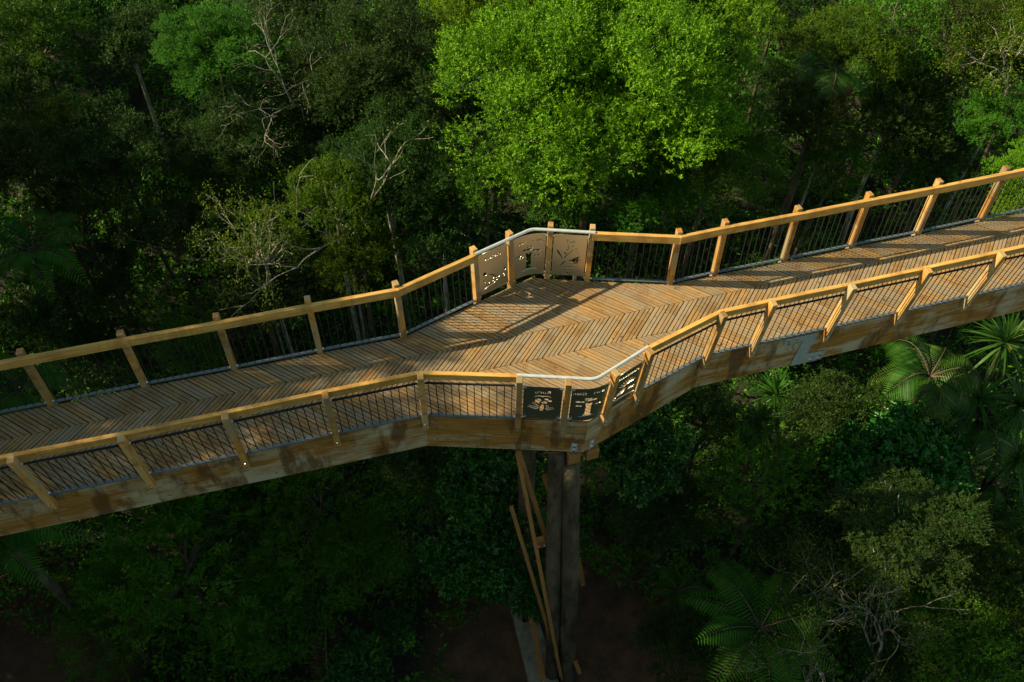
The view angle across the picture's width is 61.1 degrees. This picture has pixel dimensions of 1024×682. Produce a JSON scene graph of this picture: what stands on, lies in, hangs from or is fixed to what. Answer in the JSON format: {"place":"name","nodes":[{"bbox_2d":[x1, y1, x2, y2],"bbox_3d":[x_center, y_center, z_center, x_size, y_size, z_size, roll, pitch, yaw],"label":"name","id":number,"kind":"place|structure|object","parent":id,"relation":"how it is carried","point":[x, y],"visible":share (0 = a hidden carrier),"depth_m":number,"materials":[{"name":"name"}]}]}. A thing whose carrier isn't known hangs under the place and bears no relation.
{"place":"outdoors","nodes":[
{"label":"outdoors","id":0,"kind":"place"},
{"bbox_2d":[0,0,1023,681],"bbox_3d":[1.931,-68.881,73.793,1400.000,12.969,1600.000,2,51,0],"label":"ground","id":1,"kind":"structure","parent":0,"point":[26,654],"depth_m":22.35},
{"bbox_2d":[0,40,75,181],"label":"leafy tree","id":2,"kind":"object","parent":1,"relation":"on","point":[11,80],"visible":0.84,"depth_m":21.50,"materials":[{"name":"green plant"}]},
{"bbox_2d":[0,353,81,458],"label":"tree fern","id":3,"kind":"object","parent":1,"relation":"on","point":[4,395],"visible":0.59,"depth_m":19.03,"materials":[{"name":"green plant"}]},
{"bbox_2d":[0,106,98,302],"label":"leafy tree","id":4,"kind":"object","parent":1,"relation":"on","point":[11,160],"visible":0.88,"depth_m":20.15,"materials":[{"name":"green plant"}]},
{"bbox_2d":[0,0,107,188],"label":"leafy tree","id":5,"kind":"object","parent":1,"relation":"on","point":[34,27],"visible":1,"depth_m":21.06,"materials":[{"name":"green plant"}]},
{"bbox_2d":[0,208,108,376],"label":"tree fern","id":6,"kind":"object","parent":1,"relation":"on","point":[41,254],"visible":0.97,"depth_m":19.45,"materials":[{"name":"green plant"}]},
{"bbox_2d":[0,275,113,383],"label":"leafy tree","id":7,"kind":"object","parent":1,"relation":"on","point":[20,319],"visible":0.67,"depth_m":20.50,"materials":[{"name":"green plant"}]},
{"bbox_2d":[0,483,123,663],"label":"tree fern","id":8,"kind":"object","parent":1,"relation":"on","point":[10,543],"visible":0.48,"depth_m":14.58,"materials":[{"name":"green plant"}]},
{"bbox_2d":[6,162,155,323],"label":"leafy tree","id":9,"kind":"object","parent":1,"relation":"on","point":[69,202],"visible":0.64,"depth_m":20.60,"materials":[{"name":"green plant"}]},
{"bbox_2d":[45,454,134,575],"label":"leafy shrub","id":10,"kind":"object","parent":1,"relation":"on","point":[101,517],"visible":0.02,"depth_m":17.28,"materials":[{"name":"green plant"}]},
{"bbox_2d":[33,307,152,394],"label":"leafy tree","id":11,"kind":"object","parent":1,"relation":"on","point":[91,331],"visible":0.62,"depth_m":21.01,"materials":[{"name":"green plant"}]},
{"bbox_2d":[45,217,172,370],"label":"leafy tree","id":12,"kind":"object","parent":1,"relation":"on","point":[108,282],"visible":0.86,"depth_m":20.39,"materials":[{"name":"green plant"}]},
{"bbox_2d":[34,89,186,290],"bbox_3d":[-9.557,-3.319,22.372,3.585,6.529,3.268,2,51,0],"label":"leafy tree","id":13,"kind":"object","parent":1,"relation":"on","point":[118,128],"visible":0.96,"depth_m":20.50,"materials":[{"name":"green plant"}]},
{"bbox_2d":[41,542,180,681],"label":"pinnate shrub","id":14,"kind":"object","parent":1,"relation":"on","point":[129,635],"visible":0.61,"depth_m":17.01,"materials":[{"name":"green plant"}]},
{"bbox_2d":[60,0,176,173],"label":"leafy tree","id":15,"kind":"object","parent":1,"relation":"on","point":[113,38],"visible":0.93,"depth_m":21.88,"materials":[{"name":"green plant"}]},
{"bbox_2d":[101,179,248,357],"bbox_3d":[-7.924,-1.479,22.262,3.394,6.369,2.768,2,51,0],"label":"leafy tree","id":16,"kind":"object","parent":1,"relation":"on","point":[189,214],"visible":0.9,"depth_m":20.32,"materials":[{"name":"green plant"}]},
{"bbox_2d":[71,483,291,670],"bbox_3d":[-6.661,4.741,18.356,4.141,5.651,4.849,2,51,0],"label":"pinnate shrub","id":17,"kind":"object","parent":1,"relation":"on","point":[181,509],"visible":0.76,"depth_m":16.76,"materials":[{"name":"green plant"}]},
{"bbox_2d":[149,304,224,378],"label":"leafy tree","id":18,"kind":"object","parent":1,"relation":"on","point":[179,343],"visible":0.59,"depth_m":20.41,"materials":[{"name":"green plant"}]},
{"bbox_2d":[147,0,281,232],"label":"leafy tree","id":19,"kind":"object","parent":1,"relation":"on","point":[191,42],"visible":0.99,"depth_m":20.59,"materials":[{"name":"green plant"}]},
{"bbox_2d":[169,180,293,359],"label":"branching tree","id":20,"kind":"object","parent":1,"relation":"on","point":[257,258],"visible":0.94,"depth_m":19.19,"materials":[{"name":"green plant"}]},
{"bbox_2d":[165,75,308,251],"bbox_3d":[-6.783,-3.983,23.032,3.509,6.485,3.363,2,51,0],"label":"leafy tree","id":21,"kind":"object","parent":1,"relation":"on","point":[240,161],"visible":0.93,"depth_m":21.21,"materials":[{"name":"green plant"}]},
{"bbox_2d":[193,247,317,360],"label":"leafy tree","id":22,"kind":"object","parent":1,"relation":"on","point":[257,300],"visible":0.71,"depth_m":20.27,"materials":[{"name":"green plant"}]},
{"bbox_2d":[217,196,314,358],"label":"leafy tree","id":23,"kind":"object","parent":1,"relation":"on","point":[269,260],"visible":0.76,"depth_m":19.62,"materials":[{"name":"green plant"}]},
{"bbox_2d":[195,546,338,677],"bbox_3d":[-5.301,6.245,18.847,2.738,3.340,2.318,34,58,23],"label":"broadleaf shrub","id":24,"kind":"object","parent":1,"relation":"on","point":[254,616],"visible":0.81,"depth_m":18.06,"materials":[{"name":"green plant"}]},
{"bbox_2d":[191,0,342,247],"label":"branching tree","id":25,"kind":"object","parent":1,"relation":"on","point":[286,90],"visible":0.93,"depth_m":20.38,"materials":[{"name":"green plant"}]},
{"bbox_2d":[239,0,352,132],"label":"leafy tree","id":26,"kind":"object","parent":1,"relation":"on","point":[303,7],"visible":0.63,"depth_m":22.57,"materials":[{"name":"green plant"}]},
{"bbox_2d":[260,90,379,243],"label":"leafy tree","id":27,"kind":"object","parent":1,"relation":"on","point":[312,130],"visible":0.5,"depth_m":21.88,"materials":[{"name":"green plant"}]},
{"bbox_2d":[202,94,438,344],"bbox_3d":[-4.064,-1.276,20.200,3.508,9.046,6.618,37,59,25],"label":"branching tree","id":28,"kind":"object","parent":1,"relation":"on","point":[359,305],"visible":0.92,"depth_m":18.65,"materials":[{"name":"brown plant"}]},
{"bbox_2d":[306,613,345,681],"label":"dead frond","id":29,"kind":"object","parent":1,"relation":"on","point":[318,652],"visible":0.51,"depth_m":19.14,"materials":[{"name":"brown plant"}]},
{"bbox_2d":[279,150,395,345],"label":"leafy tree","id":30,"kind":"object","parent":1,"relation":"on","point":[339,197],"visible":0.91,"depth_m":19.52,"materials":[{"name":"green plant"}]},
{"bbox_2d":[317,627,393,681],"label":"broadleaf shrub","id":31,"kind":"object","parent":1,"relation":"on","point":[339,672],"visible":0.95,"depth_m":18.10,"materials":[{"name":"green plant"}]},
{"bbox_2d":[313,220,409,342],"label":"leafy tree","id":32,"kind":"object","parent":1,"relation":"on","point":[354,258],"visible":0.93,"depth_m":20.14,"materials":[{"name":"green plant"}]},
{"bbox_2d":[277,0,471,243],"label":"leafy tree","id":33,"kind":"object","parent":1,"relation":"on","point":[379,71],"visible":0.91,"depth_m":20.46,"materials":[{"name":"green plant"}]},
{"bbox_2d":[316,94,468,324],"bbox_3d":[-2.735,-2.818,22.161,3.348,7.626,3.403,-35,60,-26],"label":"leafy tree","id":34,"kind":"object","parent":1,"relation":"on","point":[395,139],"visible":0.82,"depth_m":19.91,"materials":[{"name":"green plant"}]},
{"bbox_2d":[370,602,415,654],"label":"broadleaf shrub","id":35,"kind":"object","parent":1,"relation":"on","point":[401,621],"visible":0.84,"depth_m":19.06,"materials":[{"name":"green plant"}]},
{"bbox_2d":[371,1,438,233],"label":"branching tree","id":36,"kind":"object","parent":1,"relation":"on","point":[418,101],"visible":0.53,"depth_m":20.93,"materials":[{"name":"green plant"}]},
{"bbox_2d":[368,446,466,533],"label":"broadleaf shrub","id":37,"kind":"object","parent":1,"relation":"on","point":[431,461],"visible":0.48,"depth_m":18.45,"materials":[{"name":"green plant"}]},
{"bbox_2d":[393,182,491,317],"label":"leafy tree","id":38,"kind":"object","parent":1,"relation":"on","point":[446,230],"visible":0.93,"depth_m":20.32,"materials":[{"name":"green plant"}]},
{"bbox_2d":[398,68,495,204],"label":"leafy tree","id":39,"kind":"object","parent":1,"relation":"on","point":[469,108],"visible":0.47,"depth_m":22.54,"materials":[{"name":"green plant"}]},
{"bbox_2d":[418,500,533,606],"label":"broadleaf shrub","id":40,"kind":"object","parent":1,"relation":"on","point":[501,578],"visible":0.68,"depth_m":17.78,"materials":[{"name":"green plant"}]},
{"bbox_2d":[426,127,531,298],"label":"leafy tree","id":41,"kind":"object","parent":1,"relation":"on","point":[472,179],"visible":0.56,"depth_m":20.02,"materials":[{"name":"green plant"}]},
{"bbox_2d":[435,447,547,557],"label":"broadleaf shrub","id":42,"kind":"object","parent":1,"relation":"on","point":[499,494],"visible":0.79,"depth_m":17.35,"materials":[{"name":"green plant"}]},
{"bbox_2d":[113,527,880,681],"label":"leaf litter","id":43,"kind":"object","parent":1,"relation":"on","point":[490,619],"visible":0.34,"depth_m":20.23,"materials":[{"name":"brown plant"}]},
{"bbox_2d":[417,0,577,217],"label":"leafy tree","id":44,"kind":"object","parent":1,"relation":"on","point":[465,8],"visible":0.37,"depth_m":19.98,"materials":[{"name":"green plant"}]},
{"bbox_2d":[0,212,1023,681],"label":"elevated walkway","id":45,"kind":"structure","parent":1,"relation":"on","point":[538,318],"depth_m":13.78,"materials":[{"name":"wood"}]},
{"bbox_2d":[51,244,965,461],"bbox_3d":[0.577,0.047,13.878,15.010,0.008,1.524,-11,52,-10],"label":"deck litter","id":46,"kind":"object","parent":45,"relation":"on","point":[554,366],"visible":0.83,"depth_m":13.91,"materials":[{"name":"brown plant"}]},
{"bbox_2d":[0,244,1023,509],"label":"guard railing","id":47,"kind":"object","parent":45,"relation":"on","point":[26,476],"visible":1,"depth_m":12.50,"materials":[{"name":"wood"}]},
{"bbox_2d":[521,386,564,419],"bbox_3d":[0.437,0.906,12.534,0.605,0.885,0.084,3,51,1],"label":"sign panel","id":48,"kind":"object","parent":47,"relation":"attached to","point":[530,396],"visible":1,"depth_m":12.52,"materials":[{"name":"metal"}]},
{"bbox_2d":[567,382,610,420],"bbox_3d":[1.108,0.899,12.555,0.609,0.885,0.121,-9,52,-9],"label":"sign panel","id":49,"kind":"object","parent":47,"relation":"attached to","point":[577,412],"visible":1,"depth_m":12.51,"materials":[{"name":"metal"}]},
{"bbox_2d":[611,360,645,407],"bbox_3d":[1.677,0.662,12.761,0.582,0.885,0.085,-30,57,-23],"label":"sign panel","id":50,"kind":"object","parent":47,"relation":"attached to","point":[628,378],"visible":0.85,"depth_m":12.75,"materials":[{"name":"metal"}]},
{"bbox_2d":[0,165,1023,413],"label":"guard railing","id":51,"kind":"object","parent":45,"relation":"on","point":[396,291],"visible":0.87,"depth_m":13.93,"materials":[{"name":"wood"}]},
{"bbox_2d":[478,243,508,295],"bbox_3d":[-0.307,-1.170,14.200,0.597,0.885,0.085,-26,56,-21],"label":"sign panel","id":52,"kind":"object","parent":51,"relation":"attached to","point":[496,264],"visible":1,"depth_m":14.18,"materials":[{"name":"metal"}]},
{"bbox_2d":[514,233,545,279],"bbox_3d":[0.285,-1.408,14.407,0.617,0.885,0.116,-13,52,-11],"label":"sign panel","id":53,"kind":"object","parent":51,"relation":"attached to","point":[537,263],"visible":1,"depth_m":14.38,"materials":[{"name":"metal"}]},
{"bbox_2d":[550,234,587,275],"bbox_3d":[0.951,-1.428,14.438,0.602,0.885,0.084,4,51,2],"label":"sign panel","id":54,"kind":"object","parent":51,"relation":"attached to","point":[560,244],"visible":1,"depth_m":14.41,"materials":[{"name":"metal"}]},
{"bbox_2d":[0,0,1023,681],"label":"undergrowth","id":55,"kind":"object","parent":1,"relation":"on","point":[398,510],"visible":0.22,"depth_m":23.40,"materials":[{"name":"green plant"}]},
{"bbox_2d":[502,567,545,623],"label":"broadleaf shrub","id":56,"kind":"object","parent":1,"relation":"on","point":[532,605],"visible":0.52,"depth_m":18.72,"materials":[{"name":"green plant"}]},
{"bbox_2d":[493,141,610,279],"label":"leafy tree","id":57,"kind":"object","parent":1,"relation":"on","point":[560,210],"visible":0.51,"depth_m":19.41,"materials":[{"name":"green plant"}]},
{"bbox_2d":[429,0,752,280],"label":"leafy tree","id":58,"kind":"object","parent":1,"relation":"on","point":[637,90],"visible":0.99,"depth_m":17.97,"materials":[{"name":"green plant"}]},
{"bbox_2d":[564,141,699,327],"bbox_3d":[2.767,-2.014,22.161,2.867,6.767,3.178,38,59,25],"label":"leafy tree","id":59,"kind":"object","parent":1,"relation":"on","point":[643,189],"visible":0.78,"depth_m":19.83,"materials":[{"name":"green plant"}]},
{"bbox_2d":[583,402,702,546],"bbox_3d":[2.491,3.521,19.564,2.420,6.062,2.461,20,53,15],"label":"broadleaf shrub","id":60,"kind":"object","parent":1,"relation":"on","point":[634,444],"visible":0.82,"depth_m":17.49,"materials":[{"name":"green plant"}]},
{"bbox_2d":[603,457,735,573],"bbox_3d":[3.340,4.397,20.148,3.117,4.307,2.526,-22,55,-18],"label":"leafy shrub","id":61,"kind":"object","parent":1,"relation":"on","point":[668,512],"visible":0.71,"depth_m":18.82,"materials":[{"name":"green plant"}]},
{"bbox_2d":[647,567,707,616],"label":"tree fern","id":62,"kind":"object","parent":1,"relation":"on","point":[681,589],"visible":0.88,"depth_m":19.47,"materials":[{"name":"green plant"}]},
{"bbox_2d":[629,605,728,681],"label":"leafy shrub","id":63,"kind":"object","parent":1,"relation":"on","point":[674,649],"visible":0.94,"depth_m":18.41,"materials":[{"name":"green plant"}]},
{"bbox_2d":[598,0,788,255],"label":"leafy tree","id":64,"kind":"object","parent":1,"relation":"on","point":[734,13],"visible":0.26,"depth_m":19.36,"materials":[{"name":"green plant"}]},
{"bbox_2d":[661,375,762,508],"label":"leafy shrub","id":65,"kind":"object","parent":1,"relation":"on","point":[699,395],"visible":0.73,"depth_m":18.72,"materials":[{"name":"green plant"}]},
{"bbox_2d":[641,89,788,326],"bbox_3d":[4.725,-2.682,22.197,3.653,7.817,3.742,2,51,0],"label":"leafy tree","id":66,"kind":"object","parent":1,"relation":"on","point":[734,161],"visible":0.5,"depth_m":19.74,"materials":[{"name":"green plant"}]},
{"bbox_2d":[680,557,837,681],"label":"tree fern","id":67,"kind":"object","parent":1,"relation":"on","point":[740,607],"visible":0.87,"depth_m":16.50,"materials":[{"name":"green plant"}]},
{"bbox_2d":[696,418,828,568],"bbox_3d":[5.174,3.947,19.436,2.509,5.793,2.396,32,57,22],"label":"leafy shrub","id":68,"kind":"object","parent":1,"relation":"on","point":[767,468],"visible":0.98,"depth_m":17.72,"materials":[{"name":"green plant"}]},
{"bbox_2d":[727,0,825,139],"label":"leafy tree","id":69,"kind":"object","parent":1,"relation":"on","point":[785,6],"visible":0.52,"depth_m":22.54,"materials":[{"name":"green plant"}]},
{"bbox_2d":[736,50,819,191],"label":"leafy tree","id":70,"kind":"object","parent":1,"relation":"on","point":[762,78],"visible":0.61,"depth_m":23.26,"materials":[{"name":"green plant"}]},
{"bbox_2d":[736,368,840,487],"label":"cabbage tree","id":71,"kind":"object","parent":1,"relation":"on","point":[773,397],"visible":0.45,"depth_m":20.50,"materials":[{"name":"green plant"}]},
{"bbox_2d":[692,543,885,681],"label":"branching tree","id":72,"kind":"object","parent":1,"relation":"on","point":[822,675],"visible":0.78,"depth_m":16.01,"materials":[{"name":"green plant"}]},
{"bbox_2d":[744,459,875,599],"bbox_3d":[6.255,4.690,19.323,2.643,4.820,2.998,2,51,0],"label":"leafy shrub","id":73,"kind":"object","parent":1,"relation":"on","point":[832,532],"visible":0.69,"depth_m":17.92,"materials":[{"name":"green plant"}]},
{"bbox_2d":[761,78,862,265],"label":"leafy tree","id":74,"kind":"object","parent":1,"relation":"on","point":[795,111],"visible":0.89,"depth_m":20.89,"materials":[{"name":"green plant"}]},
{"bbox_2d":[768,48,875,246],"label":"nikau palm","id":75,"kind":"object","parent":1,"relation":"on","point":[831,81],"visible":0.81,"depth_m":20.72,"materials":[{"name":"green plant"}]},
{"bbox_2d":[766,78,884,206],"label":"branching tree","id":76,"kind":"object","parent":1,"relation":"on","point":[805,193],"visible":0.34,"depth_m":21.60,"materials":[{"name":"green plant"}]},
{"bbox_2d":[775,367,895,512],"bbox_3d":[7.004,2.794,20.394,2.695,5.602,2.856,2,51,0],"label":"leafy shrub","id":77,"kind":"object","parent":1,"relation":"on","point":[836,399],"visible":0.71,"depth_m":18.77,"materials":[{"name":"green plant"}]},
{"bbox_2d":[791,132,883,259],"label":"leafy tree","id":78,"kind":"object","parent":1,"relation":"on","point":[839,168],"visible":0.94,"depth_m":21.64,"materials":[{"name":"green plant"}]},
{"bbox_2d":[771,1,907,229],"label":"leafy tree","id":79,"kind":"object","parent":1,"relation":"on","point":[843,44],"visible":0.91,"depth_m":20.95,"materials":[{"name":"green plant"}]},
{"bbox_2d":[817,441,896,499],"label":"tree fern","id":80,"kind":"object","parent":1,"relation":"on","point":[831,477],"visible":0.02,"depth_m":18.79,"materials":[{"name":"green plant"}]},
{"bbox_2d":[742,480,992,681],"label":"branching tree","id":81,"kind":"object","parent":1,"relation":"on","point":[887,613],"visible":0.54,"depth_m":16.48,"materials":[{"name":"green plant"}]},
{"bbox_2d":[822,17,940,191],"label":"leafy tree","id":82,"kind":"object","parent":1,"relation":"on","point":[916,61],"visible":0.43,"depth_m":22.46,"materials":[{"name":"green plant"}]},
{"bbox_2d":[827,71,957,245],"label":"leafy tree","id":83,"kind":"object","parent":1,"relation":"on","point":[906,118],"visible":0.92,"depth_m":21.72,"materials":[{"name":"green plant"}]},
{"bbox_2d":[825,0,962,199],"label":"leafy tree","id":84,"kind":"object","parent":1,"relation":"on","point":[895,25],"visible":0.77,"depth_m":21.14,"materials":[{"name":"green plant"}]},
{"bbox_2d":[812,390,982,568],"bbox_3d":[7.915,3.764,19.240,3.355,6.314,3.868,2,51,0],"label":"broadleaf shrub","id":85,"kind":"object","parent":1,"relation":"on","point":[911,440],"visible":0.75,"depth_m":17.39,"materials":[{"name":"green plant"}]},
{"bbox_2d":[812,457,995,648],"bbox_3d":[6.729,5.134,17.666,2.891,7.182,2.531,29,56,20],"label":"leafy tree","id":86,"kind":"object","parent":1,"relation":"on","point":[940,525],"visible":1,"depth_m":15.03,"materials":[{"name":"green plant"}]},
{"bbox_2d":[846,603,986,681],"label":"leafy shrub","id":87,"kind":"object","parent":1,"relation":"on","point":[898,661],"visible":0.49,"depth_m":17.89,"materials":[{"name":"green plant"}]},
{"bbox_2d":[867,335,982,468],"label":"nikau palm","id":88,"kind":"object","parent":1,"relation":"on","point":[923,366],"visible":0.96,"depth_m":18.01,"materials":[{"name":"green plant"}]},
{"bbox_2d":[880,121,986,237],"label":"leafy tree","id":89,"kind":"object","parent":1,"relation":"on","point":[936,167],"visible":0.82,"depth_m":22.39,"materials":[{"name":"green plant"}]},
{"bbox_2d":[878,42,999,194],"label":"leafy tree","id":90,"kind":"object","parent":1,"relation":"on","point":[946,84],"visible":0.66,"depth_m":22.18,"materials":[{"name":"green plant"}]},
{"bbox_2d":[880,0,1023,209],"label":"leafy tree","id":91,"kind":"object","parent":1,"relation":"on","point":[938,44],"visible":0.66,"depth_m":21.05,"materials":[{"name":"green plant"}]},
{"bbox_2d":[891,569,1023,681],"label":"leafy shrub","id":92,"kind":"object","parent":1,"relation":"on","point":[959,660],"visible":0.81,"depth_m":16.57,"materials":[{"name":"green plant"}]},
{"bbox_2d":[904,389,1023,519],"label":"nikau palm","id":93,"kind":"object","parent":1,"relation":"on","point":[983,443],"visible":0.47,"depth_m":18.10,"materials":[{"name":"green plant"}]},
{"bbox_2d":[913,136,1023,343],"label":"leafy tree","id":94,"kind":"object","parent":1,"relation":"on","point":[1004,160],"visible":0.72,"depth_m":19.46,"materials":[{"name":"green plant"}]},
{"bbox_2d":[921,499,1023,673],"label":"leafy shrub","id":95,"kind":"object","parent":1,"relation":"on","point":[991,569],"visible":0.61,"depth_m":16.97,"materials":[{"name":"green plant"}]},
{"bbox_2d":[923,0,1023,230],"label":"branching tree","id":96,"kind":"object","parent":1,"relation":"on","point":[1013,44],"visible":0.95,"depth_m":20.33,"materials":[{"name":"green plant"}]},
{"bbox_2d":[924,0,1023,187],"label":"leafy tree","id":97,"kind":"object","parent":1,"relation":"on","point":[1019,3],"visible":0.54,"depth_m":21.23,"materials":[{"name":"green plant"}]},
{"bbox_2d":[928,179,1023,344],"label":"leafy tree","id":98,"kind":"object","parent":1,"relation":"on","point":[934,333],"visible":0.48,"depth_m":19.82,"materials":[{"name":"green plant"}]},
{"bbox_2d":[938,311,1023,459],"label":"cabbage tree","id":99,"kind":"object","parent":1,"relation":"on","point":[1007,333],"visible":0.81,"depth_m":18.13,"materials":[{"name":"green plant"}]},
{"bbox_2d":[938,29,1023,176],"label":"leafy tree","id":100,"kind":"object","parent":1,"relation":"on","point":[1019,66],"visible":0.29,"depth_m":22.49,"materials":[{"name":"green plant"}]},
{"bbox_2d":[940,372,1023,546],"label":"cabbage tree","id":101,"kind":"object","parent":1,"relation":"on","point":[1016,461],"visible":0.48,"depth_m":17.99,"materials":[{"name":"green plant"}]},
{"bbox_2d":[943,82,1023,228],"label":"leafy tree","id":102,"kind":"object","parent":1,"relation":"on","point":[992,119],"visible":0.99,"depth_m":21.22,"materials":[{"name":"green plant"}]},
{"bbox_2d":[951,485,1023,574],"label":"tree fern","id":103,"kind":"object","parent":1,"relation":"on","point":[988,490],"visible":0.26,"depth_m":17.70,"materials":[{"name":"green plant"}]},
{"bbox_2d":[506,571,558,681],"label":"path","id":104,"kind":"structure","parent":0,"point":[525,643],"depth_m":19.84,"materials":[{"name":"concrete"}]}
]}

